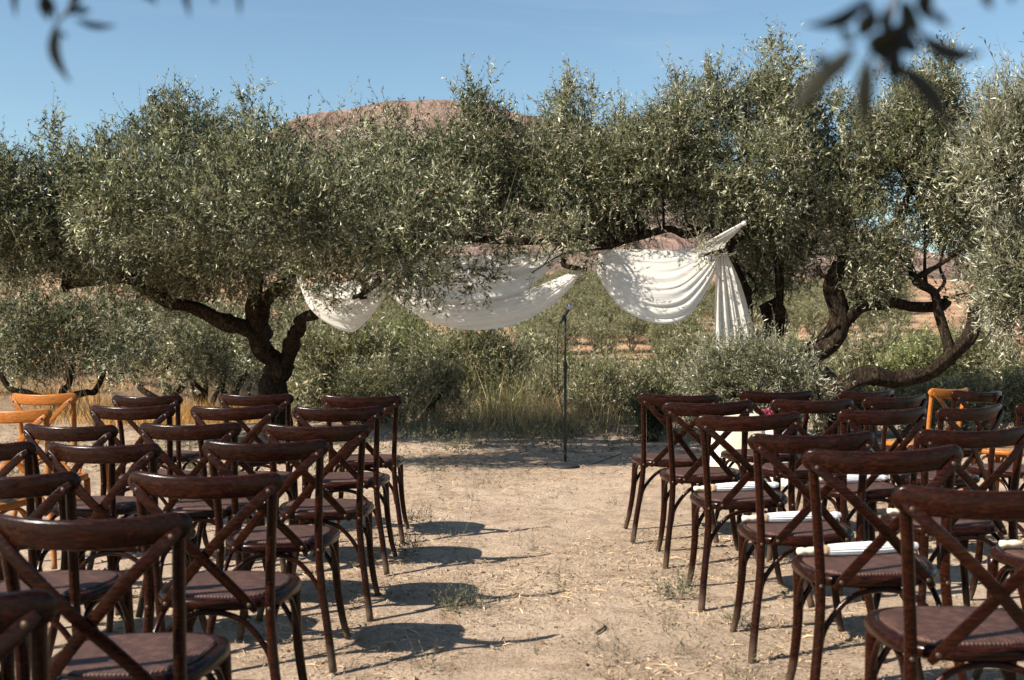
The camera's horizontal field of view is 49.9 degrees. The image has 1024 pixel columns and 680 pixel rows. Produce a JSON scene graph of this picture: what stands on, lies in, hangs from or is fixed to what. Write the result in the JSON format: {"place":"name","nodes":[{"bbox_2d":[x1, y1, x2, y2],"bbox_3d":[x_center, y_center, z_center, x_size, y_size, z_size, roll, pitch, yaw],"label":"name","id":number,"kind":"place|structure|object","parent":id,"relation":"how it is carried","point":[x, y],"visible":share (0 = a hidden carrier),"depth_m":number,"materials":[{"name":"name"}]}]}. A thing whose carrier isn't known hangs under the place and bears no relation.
{"place":"outdoors","nodes":[
{"label":"outdoors","id":0,"kind":"place"},
{"bbox_2d":[0,360,246,422],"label":"dry grass","id":1,"kind":"structure","parent":0,"point":[10,393],"depth_m":24.43,"materials":[{"name":"beige plant"}]},
{"bbox_2d":[2,99,1003,279],"bbox_3d":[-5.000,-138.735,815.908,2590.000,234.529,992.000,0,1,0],"label":"mountain","id":2,"kind":"structure","parent":0,"point":[672,242],"depth_m":1069.89,"materials":[{"name":"brown stone"}]},
{"bbox_2d":[0,273,1023,679],"bbox_3d":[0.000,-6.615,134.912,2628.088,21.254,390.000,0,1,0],"label":"ground","id":3,"kind":"structure","parent":0,"point":[560,657],"depth_m":5.59,"materials":[{"name":"soil"}]},
{"bbox_2d":[0,650,14,679],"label":"crossback chair","id":4,"kind":"object","parent":3,"relation":"on","point":[7,667],"visible":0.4,"depth_m":2.97,"materials":[{"name":"brown wood"}]},
{"bbox_2d":[0,498,42,571],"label":"crossback chair","id":5,"kind":"object","parent":3,"relation":"on","point":[6,505],"visible":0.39,"depth_m":5.45,"materials":[{"name":"brown wood"}]},
{"bbox_2d":[0,589,58,679],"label":"crossback chair","id":6,"kind":"object","parent":3,"relation":"on","point":[31,613],"visible":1,"depth_m":1.85,"materials":[{"name":"brown wood"}]},
{"bbox_2d":[0,441,97,627],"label":"crossback chair","id":7,"kind":"object","parent":3,"relation":"on","point":[15,453],"visible":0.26,"depth_m":4.26,"materials":[{"name":"brown wood"}]},
{"bbox_2d":[0,408,99,569],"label":"crossback chair","id":8,"kind":"object","parent":3,"relation":"on","point":[37,416],"visible":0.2,"depth_m":5.99,"materials":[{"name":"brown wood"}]},
{"bbox_2d":[11,393,118,516],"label":"crossback chair","id":9,"kind":"object","parent":3,"relation":"on","point":[65,400],"visible":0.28,"depth_m":7.05,"materials":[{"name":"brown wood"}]},
{"bbox_2d":[0,471,134,667],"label":"crossback chair","id":10,"kind":"object","parent":3,"relation":"on","point":[74,586],"visible":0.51,"depth_m":3.41,"materials":[{"name":"brown wood"}]},
{"bbox_2d":[0,272,182,413],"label":"bush","id":11,"kind":"object","parent":3,"relation":"on","point":[33,330],"visible":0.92,"depth_m":16.59,"materials":[{"name":"green plant"}]},
{"bbox_2d":[23,423,163,615],"bbox_3d":[-2.011,0.825,5.300,0.524,0.879,0.527,0,1,10],"label":"crossback chair","id":12,"kind":"object","parent":3,"relation":"on","point":[100,435],"visible":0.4,"depth_m":5.08,"materials":[{"name":"brown wood"}]},
{"bbox_2d":[0,511,231,679],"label":"crossback chair","id":13,"kind":"object","parent":3,"relation":"on","point":[90,650],"visible":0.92,"depth_m":2.54,"materials":[{"name":"brown wood"}]},
{"bbox_2d":[46,442,206,658],"bbox_3d":[-1.564,0.836,4.500,0.524,0.879,0.527,-1,1,8],"label":"crossback chair","id":14,"kind":"object","parent":3,"relation":"on","point":[142,455],"visible":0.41,"depth_m":4.27,"materials":[{"name":"brown wood"}]},
{"bbox_2d":[11,382,259,427],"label":"dry grass","id":15,"kind":"structure","parent":3,"relation":"on","point":[83,418],"depth_m":15.39,"materials":[{"name":"beige plant"}]},
{"bbox_2d":[86,405,208,569],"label":"crossback chair","id":16,"kind":"object","parent":3,"relation":"on","point":[160,413],"visible":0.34,"depth_m":5.77,"materials":[{"name":"brown wood"}]},
{"bbox_2d":[85,289,241,402],"bbox_3d":[-5.933,0.172,20.056,3.544,2.501,2.233,0,1,28],"label":"bush","id":17,"kind":"object","parent":3,"relation":"on","point":[140,385],"visible":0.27,"depth_m":19.91,"materials":[{"name":"green plant"}]},
{"bbox_2d":[112,395,214,520],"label":"crossback chair","id":18,"kind":"object","parent":3,"relation":"on","point":[179,454],"visible":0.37,"depth_m":6.93,"materials":[{"name":"brown wood"}]},
{"bbox_2d":[6,430,391,476],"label":"weeds","id":19,"kind":"object","parent":3,"relation":"on","point":[193,466],"visible":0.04,"depth_m":11.21,"materials":[{"name":"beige plant"}]},
{"bbox_2d":[135,422,265,618],"bbox_3d":[-1.415,0.804,5.131,0.524,0.879,0.527,-1,1,6],"label":"crossback chair","id":20,"kind":"object","parent":3,"relation":"on","point":[196,511],"visible":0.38,"depth_m":4.91,"materials":[{"name":"brown wood"}]},
{"bbox_2d":[149,291,253,405],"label":"olive bush","id":21,"kind":"object","parent":3,"relation":"on","point":[195,395],"visible":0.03,"depth_m":21.68,"materials":[{"name":"green plant"}]},
{"bbox_2d":[150,297,284,421],"bbox_3d":[-5.048,0.384,19.012,2.277,2.317,2.641,0,1,0],"label":"bush","id":22,"kind":"object","parent":3,"relation":"on","point":[238,349],"visible":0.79,"depth_m":18.63,"materials":[{"name":"green plant"}]},
{"bbox_2d":[128,471,307,679],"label":"crossback chair","id":23,"kind":"object","parent":3,"relation":"on","point":[214,589],"visible":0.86,"depth_m":3.37,"materials":[{"name":"brown wood"}]},
{"bbox_2d":[190,404,307,571],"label":"crossback chair","id":24,"kind":"object","parent":3,"relation":"on","point":[265,414],"visible":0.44,"depth_m":5.68,"materials":[{"name":"brown wood"}]},
{"bbox_2d":[214,393,314,535],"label":"crossback chair","id":25,"kind":"object","parent":3,"relation":"on","point":[281,401],"visible":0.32,"depth_m":6.68,"materials":[{"name":"brown wood"}]},
{"bbox_2d":[219,269,325,377],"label":"olive bush","id":26,"kind":"object","parent":3,"relation":"on","point":[275,316],"visible":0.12,"depth_m":22.08,"materials":[{"name":"green plant"}]},
{"bbox_2d":[202,439,350,672],"bbox_3d":[-0.918,0.810,4.342,0.524,0.879,0.527,-1,1,1],"label":"crossback chair","id":27,"kind":"object","parent":3,"relation":"on","point":[249,538],"visible":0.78,"depth_m":4.16,"materials":[{"name":"brown wood"}]},
{"bbox_2d":[0,52,586,425],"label":"olive tree","id":28,"kind":"object","parent":3,"relation":"on","point":[252,209],"visible":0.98,"depth_m":10.82,"materials":[{"name":"green plant"}]},
{"bbox_2d":[297,221,755,350],"bbox_3d":[0.151,-0.384,10.942,4.700,1.526,0.657,0,1,6],"label":"wedding drape","id":29,"kind":"object","parent":28,"relation":"hanging from","point":[660,286],"visible":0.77,"depth_m":10.83,"materials":[{"name":"white fabric"}]},
{"bbox_2d":[249,309,341,422],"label":"bush","id":30,"kind":"object","parent":3,"relation":"on","point":[297,398],"visible":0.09,"depth_m":17.24,"materials":[{"name":"green plant"}]},
{"bbox_2d":[255,423,380,621],"bbox_3d":[-0.871,0.807,5.082,0.524,0.879,0.527,0,1,0],"label":"crossback chair","id":31,"kind":"object","parent":3,"relation":"on","point":[301,507],"visible":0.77,"depth_m":4.89,"materials":[{"name":"brown wood"}]},
{"bbox_2d":[274,295,376,422],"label":"olive bush","id":32,"kind":"object","parent":3,"relation":"on","point":[296,314],"visible":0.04,"depth_m":20.97,"materials":[{"name":"green plant"}]},
{"bbox_2d":[260,307,414,422],"bbox_3d":[-2.458,0.436,15.536,2.281,2.035,1.392,0,1,-15],"label":"olive bush","id":33,"kind":"object","parent":3,"relation":"on","point":[319,361],"visible":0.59,"depth_m":15.32,"materials":[{"name":"green plant"}]},
{"bbox_2d":[292,406,397,574],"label":"crossback chair","id":34,"kind":"object","parent":3,"relation":"on","point":[375,480],"visible":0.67,"depth_m":5.73,"materials":[{"name":"brown wood"}]},
{"bbox_2d":[313,338,410,424],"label":"leafy bush","id":35,"kind":"object","parent":3,"relation":"on","point":[372,389],"visible":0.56,"depth_m":14.16,"materials":[{"name":"green plant"}]},
{"bbox_2d":[321,395,409,542],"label":"crossback chair","id":36,"kind":"object","parent":3,"relation":"on","point":[393,462],"visible":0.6,"depth_m":6.51,"materials":[{"name":"brown wood"}]},
{"bbox_2d":[336,303,453,421],"bbox_3d":[-1.793,0.435,17.090,2.413,2.209,1.544,0,1,0],"label":"olive bush","id":37,"kind":"object","parent":3,"relation":"on","point":[404,336],"visible":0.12,"depth_m":17.00,"materials":[{"name":"green plant"}]},
{"bbox_2d":[370,331,488,427],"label":"leafy bush","id":38,"kind":"object","parent":3,"relation":"on","point":[440,381],"visible":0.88,"depth_m":13.93,"materials":[{"name":"green plant"}]},
{"bbox_2d":[392,314,541,421],"bbox_3d":[-0.647,0.401,16.023,2.354,2.039,1.645,0,1,0],"label":"olive bush","id":39,"kind":"object","parent":3,"relation":"on","point":[492,361],"visible":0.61,"depth_m":15.82,"materials":[{"name":"green plant"}]},
{"bbox_2d":[349,334,654,432],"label":"weed stalks","id":40,"kind":"object","parent":3,"relation":"on","point":[467,414],"visible":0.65,"depth_m":13.57,"materials":[{"name":"plant"}]},
{"bbox_2d":[0,393,1012,476],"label":"leaf litter","id":41,"kind":"object","parent":3,"relation":"on","point":[458,452],"visible":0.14,"depth_m":11.10,"materials":[{"name":"brown plant"}]},
{"bbox_2d":[451,366,563,423],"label":"broom shrub","id":42,"kind":"object","parent":3,"relation":"on","point":[489,399],"visible":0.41,"depth_m":14.57,"materials":[{"name":"green plant"}]},
{"bbox_2d":[0,422,1019,679],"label":"straw litter","id":43,"kind":"object","parent":3,"relation":"on","point":[944,668],"visible":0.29,"depth_m":5.20,"materials":[{"name":"beige plant"}]},
{"bbox_2d":[1,424,1021,679],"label":"fallen leaves","id":44,"kind":"object","parent":3,"relation":"on","point":[551,590],"visible":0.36,"depth_m":5.20,"materials":[{"name":"brown plant"}]},
{"bbox_2d":[398,386,632,435],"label":"dry grass","id":45,"kind":"structure","parent":3,"relation":"on","point":[534,408],"depth_m":13.54,"materials":[{"name":"plant"}]},
{"bbox_2d":[10,433,1022,679],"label":"soil clods","id":46,"kind":"object","parent":3,"relation":"on","point":[994,673],"visible":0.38,"depth_m":5.32,"materials":[{"name":"brown soil"}]},
{"bbox_2d":[470,310,593,417],"bbox_3d":[0.286,0.564,17.422,2.355,2.110,1.480,0,1,0],"label":"olive bush","id":47,"kind":"object","parent":3,"relation":"on","point":[536,341],"visible":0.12,"depth_m":17.17,"materials":[{"name":"green plant"}]},
{"bbox_2d":[381,403,700,453],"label":"weeds","id":48,"kind":"object","parent":3,"relation":"on","point":[588,427],"visible":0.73,"depth_m":12.51,"materials":[{"name":"green plant"}]},
{"bbox_2d":[515,341,584,412],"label":"leafy bush","id":49,"kind":"object","parent":3,"relation":"on","point":[547,377],"visible":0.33,"depth_m":14.72,"materials":[{"name":"green plant"}]},
{"bbox_2d":[531,310,589,352],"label":"olive tree","id":50,"kind":"object","parent":3,"relation":"on","point":[572,329],"visible":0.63,"depth_m":111.69,"materials":[{"name":"green plant"}]},
{"bbox_2d":[551,316,579,468],"bbox_3d":[0.485,0.462,10.008,0.260,1.392,0.260,0,1,0],"label":"microphone stand","id":51,"kind":"object","parent":3,"relation":"on","point":[565,464],"visible":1,"depth_m":10.00,"materials":[{"name":"black metal"}]},
{"bbox_2d":[562,290,606,334],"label":"olive tree","id":52,"kind":"object","parent":3,"relation":"on","point":[584,300],"visible":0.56,"depth_m":139.26,"materials":[{"name":"green plant"}]},
{"bbox_2d":[385,463,783,627],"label":"weeds","id":53,"kind":"object","parent":3,"relation":"on","point":[451,599],"visible":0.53,"depth_m":5.08,"materials":[{"name":"green plant"}]},
{"bbox_2d":[528,335,645,413],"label":"olive bush","id":54,"kind":"object","parent":3,"relation":"on","point":[588,358],"visible":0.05,"depth_m":16.92,"materials":[{"name":"green plant"}]},
{"bbox_2d":[382,458,801,679],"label":"weeds","id":55,"kind":"object","parent":3,"relation":"on","point":[606,644],"visible":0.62,"depth_m":4.55,"materials":[{"name":"green plant"}]},
{"bbox_2d":[581,301,618,330],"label":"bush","id":56,"kind":"object","parent":3,"relation":"on","point":[599,311],"visible":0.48,"depth_m":130.26,"materials":[{"name":"green plant"}]},
{"bbox_2d":[556,332,652,425],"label":"leafy bush","id":57,"kind":"object","parent":3,"relation":"on","point":[594,376],"visible":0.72,"depth_m":14.14,"materials":[{"name":"green plant"}]},
{"bbox_2d":[583,313,628,358],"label":"olive tree","id":58,"kind":"object","parent":3,"relation":"on","point":[602,333],"visible":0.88,"depth_m":112.52,"materials":[{"name":"green plant"}]},
{"bbox_2d":[608,312,651,353],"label":"olive tree","id":59,"kind":"object","parent":3,"relation":"on","point":[628,320],"visible":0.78,"depth_m":121.32,"materials":[{"name":"green plant"}]},
{"bbox_2d":[580,343,697,421],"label":"olive bush","id":60,"kind":"object","parent":3,"relation":"on","point":[666,381],"visible":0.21,"depth_m":14.98,"materials":[{"name":"green plant"}]},
{"bbox_2d":[614,368,667,441],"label":"dark bush","id":61,"kind":"object","parent":3,"relation":"on","point":[653,422],"visible":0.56,"depth_m":12.26,"materials":[{"name":"green plant"}]},
{"bbox_2d":[473,8,844,413],"bbox_3d":[1.589,-1.036,11.281,4.004,4.656,2.268,0,1,0],"label":"olive tree","id":62,"kind":"object","parent":3,"relation":"on","point":[627,170],"visible":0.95,"depth_m":10.97,"materials":[{"name":"green plant"}]},
{"bbox_2d":[635,323,685,354],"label":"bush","id":63,"kind":"object","parent":3,"relation":"on","point":[656,330],"visible":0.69,"depth_m":112.71,"materials":[{"name":"green plant"}]},
{"bbox_2d":[623,393,719,542],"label":"crossback chair","id":64,"kind":"object","parent":3,"relation":"on","point":[643,459],"visible":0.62,"depth_m":6.43,"materials":[{"name":"brown wood"}]},
{"bbox_2d":[650,306,713,347],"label":"olive tree","id":65,"kind":"object","parent":3,"relation":"on","point":[686,320],"visible":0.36,"depth_m":113.35,"materials":[{"name":"green plant"}]},
{"bbox_2d":[633,311,758,421],"bbox_3d":[2.766,0.499,15.937,2.105,2.127,1.472,0,1,0],"label":"olive bush","id":66,"kind":"object","parent":3,"relation":"on","point":[670,345],"visible":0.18,"depth_m":15.75,"materials":[{"name":"green plant"}]},
{"bbox_2d":[656,400,756,568],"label":"crossback chair","id":67,"kind":"object","parent":3,"relation":"on","point":[672,475],"visible":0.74,"depth_m":5.76,"materials":[{"name":"brown wood"}]},
{"bbox_2d":[710,413,765,481],"bbox_3d":[1.850,0.891,9.016,0.506,0.553,0.510,0,1,0],"label":"table","id":68,"kind":"object","parent":3,"relation":"on","point":[734,439],"visible":0.12,"depth_m":8.80,"materials":[{"name":"beige fabric"}]},
{"bbox_2d":[685,411,814,611],"bbox_3d":[1.067,0.760,5.102,0.524,0.880,0.527,-2,1,-1],"label":"crossback chair","id":69,"kind":"object","parent":3,"relation":"on","point":[707,500],"visible":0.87,"depth_m":4.91,"materials":[{"name":"brown wood"}]},
{"bbox_2d":[693,482,778,490],"bbox_3d":[1.067,0.698,5.241,0.410,0.043,0.043,-2,1,-3],"label":"paper parasol","id":70,"kind":"object","parent":69,"relation":"on","point":[748,486],"visible":0.72,"depth_m":5.23,"materials":[{"name":"white paper"}]},
{"bbox_2d":[665,303,836,433],"bbox_3d":[2.184,0.456,10.186,1.565,1.611,1.336,0,1,0],"label":"olive bush","id":71,"kind":"object","parent":3,"relation":"on","point":[735,369],"visible":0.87,"depth_m":10.03,"materials":[{"name":"green plant"}]},
{"bbox_2d":[715,390,813,532],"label":"crossback chair","id":72,"kind":"object","parent":3,"relation":"on","point":[754,397],"visible":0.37,"depth_m":6.57,"materials":[{"name":"brown wood"}]},
{"bbox_2d":[749,398,853,561],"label":"crossback chair","id":73,"kind":"object","parent":3,"relation":"on","point":[777,406],"visible":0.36,"depth_m":5.91,"materials":[{"name":"brown wood"}]},
{"bbox_2d":[783,299,823,339],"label":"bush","id":74,"kind":"object","parent":3,"relation":"on","point":[794,314],"visible":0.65,"depth_m":131.15,"materials":[{"name":"green plant"}]},
{"bbox_2d":[759,330,854,434],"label":"olive bush","id":75,"kind":"object","parent":3,"relation":"on","point":[817,391],"visible":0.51,"depth_m":9.80,"materials":[{"name":"green plant"}]},
{"bbox_2d":[730,431,886,663],"bbox_3d":[1.133,0.780,4.332,0.524,0.879,0.527,-1,1,0],"label":"crossback chair","id":76,"kind":"object","parent":3,"relation":"on","point":[759,532],"visible":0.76,"depth_m":4.14,"materials":[{"name":"brown wood"}]},
{"bbox_2d":[742,511,840,521],"bbox_3d":[1.136,0.719,4.476,0.410,0.042,0.043,-1,1,-4],"label":"paper parasol","id":77,"kind":"object","parent":76,"relation":"on","point":[781,516],"visible":0.64,"depth_m":4.46,"materials":[{"name":"white paper"}]},
{"bbox_2d":[798,294,828,337],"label":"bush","id":78,"kind":"object","parent":3,"relation":"on","point":[817,314],"visible":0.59,"depth_m":134.25,"materials":[{"name":"green plant"}]},
{"bbox_2d":[795,390,894,520],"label":"crossback chair","id":79,"kind":"object","parent":3,"relation":"on","point":[859,397],"visible":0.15,"depth_m":7.16,"materials":[{"name":"brown wood"}]},
{"bbox_2d":[837,348,890,434],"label":"scrub bush","id":80,"kind":"object","parent":3,"relation":"on","point":[858,404],"visible":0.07,"depth_m":12.90,"materials":[{"name":"green plant"}]},
{"bbox_2d":[803,407,928,595],"bbox_3d":[1.725,0.761,5.447,0.524,0.879,0.527,-1,1,-14],"label":"crossback chair","id":81,"kind":"object","parent":3,"relation":"on","point":[879,491],"visible":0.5,"depth_m":5.24,"materials":[{"name":"brown wood"}]},
{"bbox_2d":[820,312,926,410],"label":"olive bush","id":82,"kind":"object","parent":3,"relation":"on","point":[865,357],"visible":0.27,"depth_m":17.86,"materials":[{"name":"green plant"}]},
{"bbox_2d":[785,445,968,679],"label":"crossback chair","id":83,"kind":"object","parent":3,"relation":"on","point":[869,570],"visible":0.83,"depth_m":3.34,"materials":[{"name":"brown wood"}]},
{"bbox_2d":[796,541,918,554],"bbox_3d":[1.151,0.695,3.670,0.410,0.043,0.043,-2,1,-3],"label":"paper parasol","id":84,"kind":"object","parent":83,"relation":"on","point":[854,548],"visible":0.62,"depth_m":3.66,"materials":[{"name":"white paper"}]},
{"bbox_2d":[822,393,934,541],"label":"crossback chair","id":85,"kind":"object","parent":3,"relation":"on","point":[879,404],"visible":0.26,"depth_m":6.38,"materials":[{"name":"brown wood"}]},
{"bbox_2d":[776,28,1016,435],"bbox_3d":[4.048,-0.891,11.134,2.759,4.340,1.846,0,1,0],"label":"olive tree","id":86,"kind":"object","parent":3,"relation":"on","point":[905,137],"visible":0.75,"depth_m":10.78,"materials":[{"name":"green plant"}]},
{"bbox_2d":[874,357,957,437],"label":"scrub bush","id":87,"kind":"object","parent":3,"relation":"on","point":[909,391],"visible":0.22,"depth_m":12.47,"materials":[{"name":"green plant"}]},
{"bbox_2d":[862,313,976,421],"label":"olive bush","id":88,"kind":"object","parent":3,"relation":"on","point":[919,353],"visible":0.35,"depth_m":16.83,"materials":[{"name":"green plant"}]},
{"bbox_2d":[879,388,967,489],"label":"crossback chair","id":89,"kind":"object","parent":3,"relation":"on","point":[939,395],"visible":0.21,"depth_m":7.79,"materials":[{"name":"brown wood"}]},
{"bbox_2d":[864,485,1023,679],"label":"crossback chair","id":90,"kind":"object","parent":3,"relation":"on","point":[986,633],"visible":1,"depth_m":2.63,"materials":[{"name":"brown wood"}]},
{"bbox_2d":[888,404,1004,568],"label":"crossback chair","id":91,"kind":"object","parent":3,"relation":"on","point":[950,416],"visible":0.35,"depth_m":5.93,"materials":[{"name":"brown wood"}]},
{"bbox_2d":[873,426,1023,611],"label":"crossback chair","id":92,"kind":"object","parent":3,"relation":"on","point":[963,531],"visible":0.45,"depth_m":4.34,"materials":[{"name":"brown wood"}]},
{"bbox_2d":[907,390,1002,490],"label":"crossback chair","id":93,"kind":"object","parent":3,"relation":"on","point":[962,397],"visible":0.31,"depth_m":7.33,"materials":[{"name":"brown wood"}]},
{"bbox_2d":[917,32,1023,362],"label":"olive tree","id":94,"kind":"object","parent":3,"relation":"on","point":[995,159],"visible":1,"depth_m":7.12,"materials":[{"name":"green plant"}]},
{"bbox_2d":[917,304,1023,390],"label":"olive bush","id":95,"kind":"object","parent":3,"relation":"on","point":[968,353],"visible":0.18,"depth_m":17.70,"materials":[{"name":"green plant"}]},
{"bbox_2d":[928,355,1015,430],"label":"scrub bush","id":96,"kind":"object","parent":3,"relation":"on","point":[968,383],"visible":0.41,"depth_m":12.35,"materials":[{"name":"green plant"}]},
{"bbox_2d":[963,403,1023,539],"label":"crossback chair","id":97,"kind":"object","parent":3,"relation":"on","point":[1019,412],"visible":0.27,"depth_m":6.35,"materials":[{"name":"brown wood"}]},
{"bbox_2d":[969,328,1023,403],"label":"olive bush","id":98,"kind":"object","parent":3,"relation":"on","point":[996,367],"visible":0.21,"depth_m":16.95,"materials":[{"name":"green plant"}]},
{"bbox_2d":[969,520,1023,600],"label":"crossback chair","id":99,"kind":"object","parent":3,"relation":"on","point":[978,557],"visible":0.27,"depth_m":5.14,"materials":[{"name":"brown wood"}]},
{"bbox_2d":[970,445,1023,490],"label":"crossback chair","id":100,"kind":"object","parent":3,"relation":"on","point":[1003,453],"visible":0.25,"depth_m":7.40,"materials":[{"name":"brown wood"}]},
{"bbox_2d":[972,545,1023,679],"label":"crossback chair","id":101,"kind":"object","parent":3,"relation":"on","point":[1010,558],"visible":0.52,"depth_m":3.77,"materials":[{"name":"brown wood"}]},
{"bbox_2d":[976,347,1023,429],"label":"scrub bush","id":102,"kind":"object","parent":3,"relation":"on","point":[1017,380],"visible":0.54,"depth_m":12.53,"materials":[{"name":"green plant"}]},
{"bbox_3d":[-0.787,-0.720,-1.075,8.461,4.441,4.745,0,1,0],"label":"olive tree","id":103,"kind":"object","parent":3,"relation":"on","visible":0},
{"bbox_2d":[11,0,116,83],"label":"olive sprig","id":104,"kind":"object","parent":103,"relation":"hanging from","point":[46,8],"visible":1,"depth_m":0.74,"materials":[{"name":"green plant"}]},
{"bbox_2d":[789,0,1013,135],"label":"olive sprig","id":105,"kind":"object","parent":103,"relation":"hanging from","point":[888,44],"visible":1,"depth_m":0.58,"materials":[{"name":"green plant"}]},
{"bbox_2d":[0,0,1023,259],"label":"sky","id":106,"kind":"structure","parent":0,"point":[407,47],"materials":[{"name":"blue"}]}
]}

